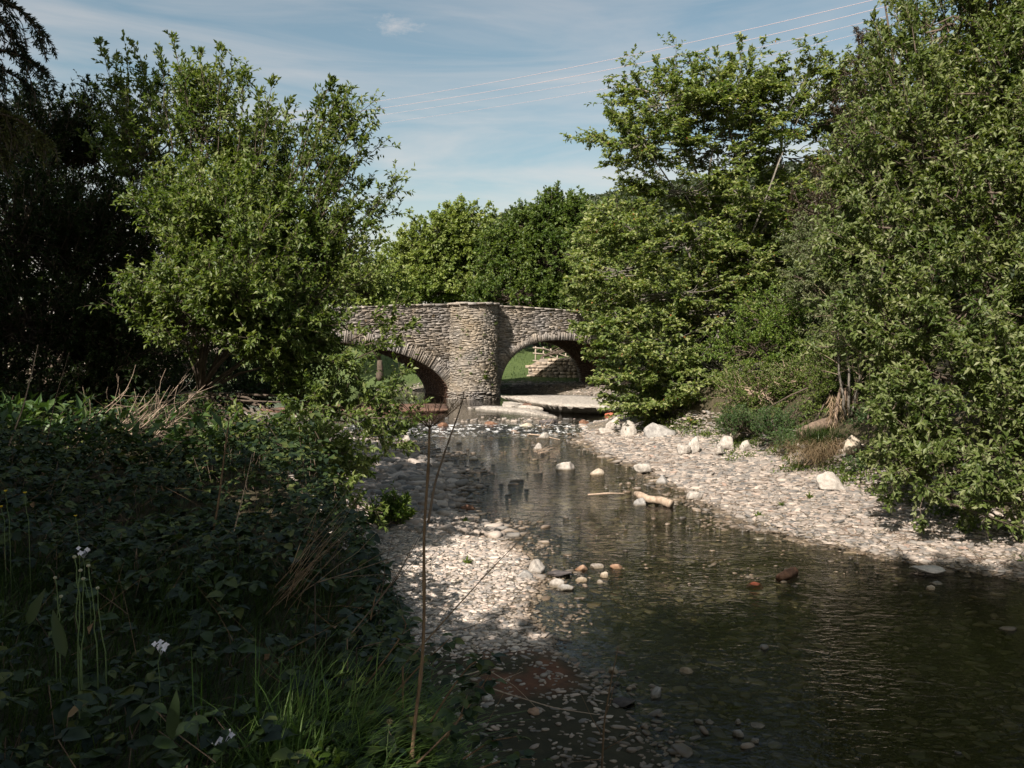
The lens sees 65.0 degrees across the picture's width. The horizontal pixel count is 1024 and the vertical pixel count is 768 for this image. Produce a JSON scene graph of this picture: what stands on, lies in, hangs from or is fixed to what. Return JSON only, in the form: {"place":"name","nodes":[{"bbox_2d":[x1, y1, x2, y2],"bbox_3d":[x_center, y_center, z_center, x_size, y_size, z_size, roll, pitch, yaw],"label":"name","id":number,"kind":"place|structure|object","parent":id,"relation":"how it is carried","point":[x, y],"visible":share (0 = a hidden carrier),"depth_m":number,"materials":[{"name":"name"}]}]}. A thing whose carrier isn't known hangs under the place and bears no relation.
{"place":"outdoors","nodes":[
{"label":"outdoors","id":0,"kind":"place"},
{"bbox_2d":[167,627,551,767],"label":"sunlit grass","id":1,"kind":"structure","parent":0,"point":[299,744],"depth_m":3.01,"materials":[{"name":"plant"}]},
{"bbox_2d":[0,0,1015,313],"label":"sky","id":2,"kind":"structure","parent":0,"point":[502,155],"materials":[{"name":"blue"}]},
{"bbox_2d":[0,340,1023,767],"bbox_3d":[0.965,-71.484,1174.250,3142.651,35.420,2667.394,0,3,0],"label":"ground","id":3,"kind":"structure","parent":0,"point":[924,704],"depth_m":8.19,"materials":[{"name":"soil"}]},
{"bbox_2d":[8,345,37,468],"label":"dead shoot","id":4,"kind":"object","parent":3,"relation":"on","point":[23,403],"visible":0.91,"depth_m":8.02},
{"bbox_2d":[0,0,62,186],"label":"larch tree","id":5,"kind":"object","parent":3,"relation":"on","point":[12,134],"visible":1,"depth_m":3.62,"materials":[{"name":"green plant"}]},
{"bbox_2d":[53,576,62,729],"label":"dandelion stalk","id":6,"kind":"object","parent":3,"relation":"on","point":[55,577],"visible":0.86,"depth_m":3.10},
{"bbox_2d":[72,555,81,767],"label":"dandelion stalk","id":7,"kind":"object","parent":3,"relation":"on","point":[74,556],"visible":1,"depth_m":2.79,"materials":[{"name":"plant"}]},
{"bbox_2d":[75,569,83,767],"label":"dandelion stalk","id":8,"kind":"object","parent":3,"relation":"on","point":[80,570],"visible":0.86,"depth_m":2.85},
{"bbox_2d":[81,577,85,750],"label":"dandelion stalk","id":9,"kind":"object","parent":3,"relation":"on","point":[83,578],"visible":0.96,"depth_m":2.91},
{"bbox_2d":[76,546,91,664],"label":"cuckoo flower","id":10,"kind":"object","parent":3,"relation":"on","point":[87,549],"visible":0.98,"depth_m":3.65,"materials":[{"name":"white plant"}]},
{"bbox_2d":[86,564,99,747],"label":"dandelion stalk","id":11,"kind":"object","parent":3,"relation":"on","point":[88,565],"visible":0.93,"depth_m":2.97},
{"bbox_2d":[0,69,201,416],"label":"shaded willow","id":12,"kind":"object","parent":3,"relation":"on","point":[61,229],"visible":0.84,"depth_m":13.80,"materials":[{"name":"green plant"}]},
{"bbox_2d":[96,586,108,746],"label":"dandelion stalk","id":13,"kind":"object","parent":3,"relation":"on","point":[97,587],"visible":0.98,"depth_m":3.04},
{"bbox_2d":[0,387,246,462],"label":"broad weeds","id":14,"kind":"object","parent":3,"relation":"on","point":[199,421],"visible":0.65,"depth_m":9.40,"materials":[{"name":"green plant"}]},
{"bbox_2d":[73,365,215,447],"bbox_3d":[-4.491,0.275,9.568,1.949,1.096,1.555,0,3,0],"label":"dead brush","id":15,"kind":"object","parent":3,"relation":"on","point":[153,417],"visible":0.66,"depth_m":9.30,"materials":[{"name":"plant"}]},
{"bbox_2d":[0,128,313,420],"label":"dark thicket","id":16,"kind":"object","parent":3,"relation":"on","point":[243,383],"visible":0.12,"depth_m":18.41,"materials":[{"name":"green plant"}]},
{"bbox_2d":[151,639,168,735],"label":"cuckoo flower","id":17,"kind":"object","parent":3,"relation":"on","point":[164,645],"visible":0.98,"depth_m":2.96,"materials":[{"name":"white plant"}]},
{"bbox_2d":[1,382,432,649],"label":"bank weeds","id":18,"kind":"object","parent":3,"relation":"on","point":[115,472],"visible":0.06,"depth_m":6.91,"materials":[{"name":"green plant"}]},
{"bbox_2d":[206,419,229,560],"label":"nettle stem","id":19,"kind":"object","parent":3,"relation":"on","point":[217,507],"visible":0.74,"depth_m":5.53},
{"bbox_2d":[0,368,473,767],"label":"bramble thicket","id":20,"kind":"object","parent":3,"relation":"on","point":[139,707],"visible":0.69,"depth_m":4.73,"materials":[{"name":"green plant"}]},
{"bbox_2d":[25,588,45,623],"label":"plantain leaf","id":21,"kind":"object","parent":20,"relation":"on","point":[33,610],"visible":1,"depth_m":3.05,"materials":[{"name":"plant"}]},
{"bbox_2d":[51,610,67,656],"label":"plantain leaf","id":22,"kind":"object","parent":20,"relation":"on","point":[59,638],"visible":1,"depth_m":2.75,"materials":[{"name":"plant"}]},
{"bbox_2d":[166,689,179,739],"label":"plantain leaf","id":23,"kind":"object","parent":20,"relation":"on","point":[172,718],"visible":0.95,"depth_m":2.56,"materials":[{"name":"plant"}]},
{"bbox_2d":[365,609,421,685],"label":"bramble shoot","id":24,"kind":"object","parent":20,"relation":"on","point":[395,625],"visible":0.99,"depth_m":3.25,"materials":[{"name":"green plant"}]},
{"bbox_2d":[393,632,464,694],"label":"bramble shoot","id":25,"kind":"object","parent":20,"relation":"on","point":[446,646],"visible":0.95,"depth_m":3.15,"materials":[{"name":"green plant"}]},
{"bbox_2d":[416,687,485,764],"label":"bramble shoot","id":26,"kind":"object","parent":20,"relation":"on","point":[470,712],"visible":1,"depth_m":2.77,"materials":[{"name":"green plant"}]},
{"bbox_2d":[430,652,507,722],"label":"bramble shoot","id":27,"kind":"object","parent":20,"relation":"on","point":[479,665],"visible":0.99,"depth_m":2.95,"materials":[{"name":"green plant"}]},
{"bbox_2d":[445,665,507,740],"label":"bramble shoot","id":28,"kind":"object","parent":20,"relation":"on","point":[488,685],"visible":0.73,"depth_m":2.95,"materials":[{"name":"green plant"}]},
{"bbox_2d":[462,728,531,759],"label":"bramble shoot","id":29,"kind":"object","parent":20,"relation":"on","point":[475,739],"visible":1,"depth_m":2.86,"materials":[{"name":"green plant"}]},
{"bbox_2d":[479,749,552,767],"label":"bramble shoot","id":30,"kind":"object","parent":20,"relation":"on","point":[513,759],"visible":1,"depth_m":2.66,"materials":[{"name":"green plant"}]},
{"bbox_2d":[56,29,438,535],"bbox_3d":[-4.258,-2.063,13.113,9.146,8.454,4.660,2,4,41],"label":"willow tree","id":31,"kind":"object","parent":3,"relation":"on","point":[239,239],"visible":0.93,"depth_m":12.14,"materials":[{"name":"green plant"}]},
{"bbox_2d":[0,511,530,767],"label":"grass","id":32,"kind":"structure","parent":3,"relation":"on","point":[139,644],"depth_m":3.86,"materials":[{"name":"plant"}]},
{"bbox_2d":[0,390,534,733],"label":"bank litter","id":33,"kind":"object","parent":3,"relation":"on","point":[89,627],"visible":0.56,"depth_m":3.94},
{"bbox_2d":[362,582,391,620],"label":"bramble shoot","id":34,"kind":"object","parent":33,"relation":"on","point":[382,604],"visible":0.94,"depth_m":3.65,"materials":[{"name":"green plant"}]},
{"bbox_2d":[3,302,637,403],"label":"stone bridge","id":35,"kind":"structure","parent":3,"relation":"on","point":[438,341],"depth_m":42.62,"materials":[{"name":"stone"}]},
{"bbox_2d":[294,740,347,767],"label":"young plant","id":36,"kind":"object","parent":3,"relation":"on","point":[316,763],"visible":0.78,"depth_m":2.73,"materials":[{"name":"green plant"}]},
{"bbox_2d":[273,485,391,622],"bbox_3d":[-0.931,0.905,4.071,0.670,0.822,0.634,0,3,0],"label":"dead stalk bundle","id":37,"kind":"object","parent":3,"relation":"on","point":[291,589],"visible":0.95,"depth_m":3.98,"materials":[{"name":"brown plant"}]},
{"bbox_2d":[225,413,439,487],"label":"gravel shore","id":38,"kind":"structure","parent":3,"relation":"on","point":[390,451],"depth_m":23.08,"materials":[{"name":"gravel"}]},
{"bbox_2d":[260,403,448,416],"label":"stone slab","id":39,"kind":"structure","parent":3,"relation":"on","point":[444,407],"depth_m":34.54,"materials":[{"name":"stone"}]},
{"bbox_2d":[305,250,415,380],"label":"hazel bush","id":40,"kind":"object","parent":3,"relation":"on","point":[378,296],"visible":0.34,"depth_m":51.72,"materials":[{"name":"green plant"}]},
{"bbox_2d":[314,538,414,688],"bbox_3d":[-0.664,1.098,3.657,0.466,0.814,0.012,0,3,1],"label":"wiry stem","id":41,"kind":"object","parent":3,"relation":"on","point":[344,577],"visible":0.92,"depth_m":3.65,"materials":[{"name":"plant"}]},
{"bbox_2d":[208,423,538,541],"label":"shore cobbles","id":42,"kind":"object","parent":3,"relation":"on","point":[409,474],"visible":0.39,"depth_m":15.52,"materials":[{"name":"stone"}]},
{"bbox_2d":[361,480,417,529],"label":"willow sapling","id":43,"kind":"object","parent":3,"relation":"on","point":[399,512],"visible":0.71,"depth_m":12.55,"materials":[{"name":"green plant"}]},
{"bbox_2d":[346,529,443,691],"bbox_3d":[-0.492,1.071,3.454,0.185,0.888,0.405,2,4,39],"label":"wiry stem","id":44,"kind":"object","parent":3,"relation":"on","point":[388,587],"visible":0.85,"depth_m":3.44,"materials":[{"name":"plant"}]},
{"bbox_2d":[356,607,497,709],"bbox_3d":[-0.351,1.223,3.373,0.602,0.596,0.032,0,3,0],"label":"wiry stem","id":45,"kind":"object","parent":3,"relation":"on","point":[412,643],"visible":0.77,"depth_m":3.35,"materials":[{"name":"plant"}]},
{"bbox_2d":[395,391,463,764],"bbox_3d":[-0.309,0.802,2.961,0.270,1.558,0.249,-2,3,-33],"label":"hogweed stalk","id":46,"kind":"object","parent":3,"relation":"on","point":[420,678],"visible":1,"depth_m":2.87,"materials":[{"name":"plant"}]},
{"bbox_2d":[427,394,464,522],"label":"leaning stalk","id":47,"kind":"object","parent":46,"relation":"attached to","point":[432,496],"visible":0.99,"depth_m":2.93,"materials":[{"name":"plant"}]},
{"bbox_2d":[368,193,503,305],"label":"sycamore tree","id":48,"kind":"object","parent":3,"relation":"on","point":[442,245],"visible":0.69,"depth_m":66.05,"materials":[{"name":"green plant"}]},
{"bbox_2d":[340,342,578,382],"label":"meadow grass","id":49,"kind":"structure","parent":3,"relation":"on","point":[539,343],"depth_m":55.30,"materials":[{"name":"plant"}]},
{"bbox_2d":[402,514,545,707],"bbox_3d":[-0.106,1.082,3.480,0.100,0.891,0.921,2,4,42],"label":"diagonal stem","id":50,"kind":"object","parent":3,"relation":"on","point":[417,650],"visible":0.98,"depth_m":3.35,"materials":[{"name":"plant"}]},
{"bbox_2d":[286,471,727,767],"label":"gravel bar","id":51,"kind":"object","parent":3,"relation":"on","point":[456,592],"visible":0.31,"depth_m":9.05,"materials":[{"name":"gravel"}]},
{"bbox_2d":[528,559,544,573],"bbox_3d":[0.321,2.441,10.569,0.230,0.262,0.190,0,3,0],"label":"boulder","id":52,"kind":"object","parent":51,"relation":"on","point":[536,565],"visible":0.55,"depth_m":10.54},
{"bbox_2d":[468,405,556,419],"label":"stone slab","id":53,"kind":"structure","parent":3,"relation":"on","point":[518,410],"depth_m":34.80,"materials":[{"name":"stone"}]},
{"bbox_2d":[502,402,543,410],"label":"stone slab","id":54,"kind":"structure","parent":3,"relation":"on","point":[517,405],"depth_m":35.91,"materials":[{"name":"stone"}]},
{"bbox_2d":[461,180,594,346],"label":"oak tree","id":55,"kind":"object","parent":3,"relation":"on","point":[526,264],"visible":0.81,"depth_m":57.65,"materials":[{"name":"green plant"}]},
{"bbox_2d":[397,381,662,425],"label":"gravel bank","id":56,"kind":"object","parent":3,"relation":"on","point":[555,384],"visible":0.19,"depth_m":48.71,"materials":[{"name":"gravel"}]},
{"bbox_2d":[493,671,598,714],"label":"dead stalk","id":57,"kind":"object","parent":3,"relation":"on","point":[536,702],"visible":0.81,"depth_m":3.87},
{"bbox_2d":[525,358,578,377],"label":"stone wall","id":58,"kind":"structure","parent":3,"relation":"on","point":[559,367],"depth_m":53.23,"materials":[{"name":"stone"}]},
{"bbox_2d":[533,346,570,361],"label":"wooden fence","id":59,"kind":"object","parent":3,"relation":"on","point":[543,348],"visible":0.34,"depth_m":55.15,"materials":[{"name":"brown wood"}]},
{"bbox_2d":[501,395,618,413],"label":"stone slab","id":60,"kind":"structure","parent":3,"relation":"on","point":[581,404],"depth_m":35.09,"materials":[{"name":"stone"}]},
{"bbox_2d":[539,306,615,358],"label":"hedge","id":61,"kind":"object","parent":3,"relation":"on","point":[552,352],"visible":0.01,"depth_m":54.66,"materials":[{"name":"green plant"}]},
{"bbox_2d":[557,649,647,767],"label":"dead stalk","id":62,"kind":"object","parent":3,"relation":"on","point":[603,740],"visible":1,"depth_m":4.70,"materials":[{"name":"plant"}]},
{"bbox_2d":[561,190,676,319],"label":"lime tree","id":63,"kind":"object","parent":3,"relation":"on","point":[584,242],"visible":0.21,"depth_m":43.87,"materials":[{"name":"green plant"}]},
{"bbox_2d":[620,420,636,435],"bbox_3d":[3.652,1.489,24.983,0.554,0.727,0.518,0,3,0],"label":"boulder","id":64,"kind":"object","parent":3,"relation":"on","point":[628,427],"visible":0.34,"depth_m":24.82,"materials":[{"name":"stone"}]},
{"bbox_2d":[594,292,714,393],"bbox_3d":[6.925,-1.643,37.086,6.566,5.596,5.144,0,3,0],"label":"backdrop tree","id":65,"kind":"object","parent":3,"relation":"on","point":[622,363],"visible":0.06,"depth_m":36.01,"materials":[{"name":"green plant"}]},
{"bbox_2d":[649,686,661,701],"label":"boulder","id":66,"kind":"object","parent":3,"relation":"on","point":[655,693],"visible":0.81,"depth_m":6.86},
{"bbox_2d":[341,409,1023,767],"bbox_3d":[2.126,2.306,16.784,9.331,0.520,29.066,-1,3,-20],"label":"river bed stones","id":67,"kind":"object","parent":3,"relation":"on","point":[866,728],"visible":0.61,"depth_m":9.31,"materials":[{"name":"stone"}]},
{"bbox_2d":[556,462,574,479],"bbox_3d":[1.288,2.094,19.346,0.480,0.458,0.342,0,3,0],"label":"boulder","id":68,"kind":"object","parent":67,"relation":"on","point":[565,466],"visible":0.91,"depth_m":19.25,"materials":[{"name":"stone"}]},
{"bbox_2d":[634,491,673,508],"bbox_3d":[2.620,2.179,15.199,0.258,0.240,0.953,-2,4,-40],"label":"driftwood log","id":69,"kind":"object","parent":67,"relation":"on","point":[663,501],"visible":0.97,"depth_m":15.04,"materials":[{"name":"wood"}]},
{"bbox_2d":[688,436,699,453],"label":"boulder","id":70,"kind":"object","parent":3,"relation":"on","point":[694,443],"visible":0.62,"depth_m":20.68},
{"bbox_2d":[553,32,890,427],"bbox_3d":[7.505,-5.240,28.523,13.159,14.445,8.318,-1,3,-26],"label":"elm tree","id":71,"kind":"object","parent":3,"relation":"on","point":[761,207],"visible":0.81,"depth_m":27.38,"materials":[{"name":"green plant"}]},
{"bbox_2d":[674,287,802,367],"bbox_3d":[10.858,-1.878,36.162,8.141,5.636,5.655,0,3,0],"label":"backdrop tree","id":72,"kind":"object","parent":3,"relation":"on","point":[685,342],"visible":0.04,"depth_m":35.00,"materials":[{"name":"green plant"}]},
{"bbox_2d":[695,274,840,380],"bbox_3d":[7.826,-1.226,22.996,4.422,3.835,3.674,-2,3,-34],"label":"bright shrub","id":73,"kind":"object","parent":3,"relation":"on","point":[792,321],"visible":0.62,"depth_m":22.83,"materials":[{"name":"green plant"}]},
{"bbox_2d":[710,379,833,452],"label":"ferny shrub","id":74,"kind":"object","parent":3,"relation":"on","point":[760,421],"visible":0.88,"depth_m":19.70,"materials":[{"name":"green plant"}]},
{"bbox_2d":[702,347,844,435],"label":"tangled shrub","id":75,"kind":"object","parent":3,"relation":"on","point":[782,383],"visible":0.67,"depth_m":21.60,"materials":[{"name":"green plant"}]},
{"bbox_2d":[677,179,886,317],"bbox_3d":[13.839,-5.106,39.914,11.019,10.068,7.151,0,3,0],"label":"backdrop tree","id":76,"kind":"object","parent":3,"relation":"on","point":[686,253],"visible":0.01,"depth_m":39.09,"materials":[{"name":"green plant"}]},
{"bbox_2d":[565,409,1023,594],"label":"gravel bank","id":77,"kind":"structure","parent":3,"relation":"on","point":[758,463],"depth_m":14.13,"materials":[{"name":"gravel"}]},
{"bbox_2d":[643,422,677,437],"bbox_3d":[4.482,1.510,24.245,1.083,0.738,0.846,0,3,0],"label":"boulder","id":78,"kind":"object","parent":77,"relation":"on","point":[652,429],"visible":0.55,"depth_m":24.00,"materials":[{"name":"stone"}]},
{"bbox_2d":[677,444,690,454],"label":"boulder","id":79,"kind":"object","parent":77,"relation":"on","point":[683,449],"visible":1,"depth_m":20.48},
{"bbox_2d":[716,436,733,449],"bbox_3d":[5.512,1.520,20.676,0.467,0.400,0.306,0,3,0],"label":"boulder","id":80,"kind":"object","parent":77,"relation":"on","point":[725,442],"visible":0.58,"depth_m":20.57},
{"bbox_2d":[816,471,846,490],"bbox_3d":[5.992,1.858,15.086,0.569,0.430,0.344,0,3,0],"label":"boulder","id":81,"kind":"object","parent":77,"relation":"on","point":[828,480],"visible":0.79,"depth_m":15.01,"materials":[{"name":"stone"}]},
{"bbox_2d":[763,421,852,470],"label":"dry grass tuft","id":82,"kind":"object","parent":3,"relation":"on","point":[824,442],"visible":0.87,"depth_m":17.04,"materials":[{"name":"plant"}]},
{"bbox_2d":[795,415,833,440],"bbox_3d":[7.088,0.890,18.128,1.820,0.738,0.356,-2,3,-33],"label":"fallen trunk","id":83,"kind":"object","parent":3,"relation":"on","point":[822,421],"visible":0.33,"depth_m":17.79,"materials":[{"name":"brown wood"}]},
{"bbox_2d":[770,209,882,384],"bbox_3d":[8.357,-1.991,21.168,2.745,5.528,3.666,0,3,0],"label":"pale shrub","id":84,"kind":"object","parent":3,"relation":"on","point":[804,251],"visible":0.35,"depth_m":20.92,"materials":[{"name":"green plant"}]},
{"bbox_2d":[636,401,1023,560],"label":"bank foot weeds","id":85,"kind":"object","parent":3,"relation":"on","point":[842,469],"visible":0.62,"depth_m":16.62,"materials":[{"name":"green plant"}]},
{"bbox_2d":[812,283,850,418],"bbox_3d":[6.980,-0.771,17.478,0.965,3.081,1.093,0,3,0],"label":"bare sapling","id":86,"kind":"object","parent":3,"relation":"on","point":[841,386],"visible":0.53,"depth_m":17.50,"materials":[{"name":"brown plant"}]},
{"bbox_2d":[780,26,884,315],"bbox_3d":[10.049,-5.271,24.868,3.027,11.572,3.361,0,3,0],"label":"tree","id":87,"kind":"object","parent":3,"relation":"on","point":[858,33],"visible":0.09,"depth_m":24.70,"materials":[{"name":"green plant"}]},
{"bbox_2d":[815,281,862,415],"bbox_3d":[7.245,-0.761,17.459,1.372,2.936,0.946,-1,3,-21],"label":"bare sapling","id":88,"kind":"object","parent":3,"relation":"on","point":[848,369],"visible":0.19,"depth_m":17.50,"materials":[{"name":"brown plant"}]},
{"bbox_2d":[825,380,857,434],"bbox_3d":[7.476,0.662,18.166,0.840,1.534,1.469,1,3,26],"label":"root stump","id":89,"kind":"object","parent":3,"relation":"on","point":[834,412],"visible":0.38,"depth_m":17.87,"materials":[{"name":"brown wood"}]},
{"bbox_2d":[843,435,861,454],"bbox_3d":[6.894,1.234,16.298,0.372,0.412,0.275,0,3,0],"label":"boulder","id":90,"kind":"object","parent":3,"relation":"on","point":[849,446],"visible":0.89,"depth_m":16.21,"materials":[{"name":"stone"}]},
{"bbox_2d":[843,304,879,415],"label":"bare sapling","id":91,"kind":"object","parent":3,"relation":"on","point":[858,381],"visible":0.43,"depth_m":17.50,"materials":[{"name":"brown plant"}]},
{"bbox_2d":[834,394,891,470],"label":"ferny shrub","id":92,"kind":"object","parent":3,"relation":"on","point":[865,415],"visible":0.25,"depth_m":16.77,"materials":[{"name":"green plant"}]},
{"bbox_2d":[792,275,936,427],"bbox_3d":[8.200,-0.635,18.475,2.696,3.688,3.976,-1,3,-28],"label":"bank shrub","id":93,"kind":"object","parent":3,"relation":"on","point":[822,389],"visible":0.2,"depth_m":18.82,"materials":[{"name":"green plant"}]},
{"bbox_2d":[759,239,1022,357],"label":"backdrop tree","id":94,"kind":"object","parent":3,"relation":"on","point":[955,297],"visible":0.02,"depth_m":28.59,"materials":[{"name":"green plant"}]},
{"bbox_2d":[790,0,1023,541],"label":"willow tree","id":95,"kind":"object","parent":3,"relation":"on","point":[931,243],"visible":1,"depth_m":13.14,"materials":[{"name":"green plant"}]},
{"bbox_2d":[839,0,1023,294],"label":"backdrop tree","id":96,"kind":"object","parent":3,"relation":"on","point":[944,29],"visible":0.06,"depth_m":36.52,"materials":[{"name":"green plant"}]},
{"bbox_2d":[292,0,871,112],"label":"power cable","id":97,"kind":"object","parent":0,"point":[635,54],"visible":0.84,"depth_m":55.39,"materials":[{"name":"grey plastic"}]},
{"bbox_2d":[295,6,886,119],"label":"power cable","id":98,"kind":"object","parent":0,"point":[643,62],"visible":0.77,"depth_m":56.40,"materials":[{"name":"grey plastic"}]},
{"bbox_2d":[185,375,1022,754],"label":"water","id":99,"kind":"structure","parent":0,"point":[467,413],"depth_m":18.78,"materials":[{"name":"liquid"}]},
{"bbox_2d":[546,570,571,576],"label":"boulder","id":100,"kind":"object","parent":99,"relation":"on","point":[556,573],"visible":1,"depth_m":10.40,"materials":[{"name":"stone"}]},
{"bbox_2d":[613,697,634,706],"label":"boulder","id":101,"kind":"object","parent":99,"relation":"on","point":[621,701],"visible":1,"depth_m":6.71,"materials":[{"name":"stone"}]},
{"bbox_2d":[632,498,645,510],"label":"boulder","id":102,"kind":"object","parent":99,"relation":"on","point":[638,503],"visible":0.93,"depth_m":15.00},
{"bbox_2d":[633,463,651,472],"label":"boulder","id":103,"kind":"object","parent":99,"relation":"on","point":[643,468],"visible":0.96,"depth_m":18.78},
{"bbox_2d":[746,582,763,589],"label":"boulder","id":104,"kind":"object","parent":99,"relation":"in","point":[754,586],"visible":1,"depth_m":10.05,"materials":[{"name":"stone"}]},
{"bbox_2d":[776,567,798,582],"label":"boulder","id":105,"kind":"structure","parent":99,"relation":"on","point":[788,574],"depth_m":10.34,"materials":[{"name":"brown stone"}]},
{"bbox_2d":[909,565,945,573],"bbox_3d":[5.491,2.435,10.620,0.347,0.072,0.373,-2,3,-33],"label":"boulder","id":106,"kind":"object","parent":99,"relation":"on","point":[935,569],"visible":1,"depth_m":10.55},
{"bbox_2d":[440,160,1023,310],"bbox_3d":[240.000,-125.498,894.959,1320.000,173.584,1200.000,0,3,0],"label":"hill","id":107,"kind":"structure","parent":0,"point":[677,183],"depth_m":501.08,"materials":[{"name":"plant"}]},
{"bbox_2d":[630,368,1023,541],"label":"bank grass","id":108,"kind":"structure","parent":0,"point":[964,396],"depth_m":16.89,"materials":[{"name":"plant"}]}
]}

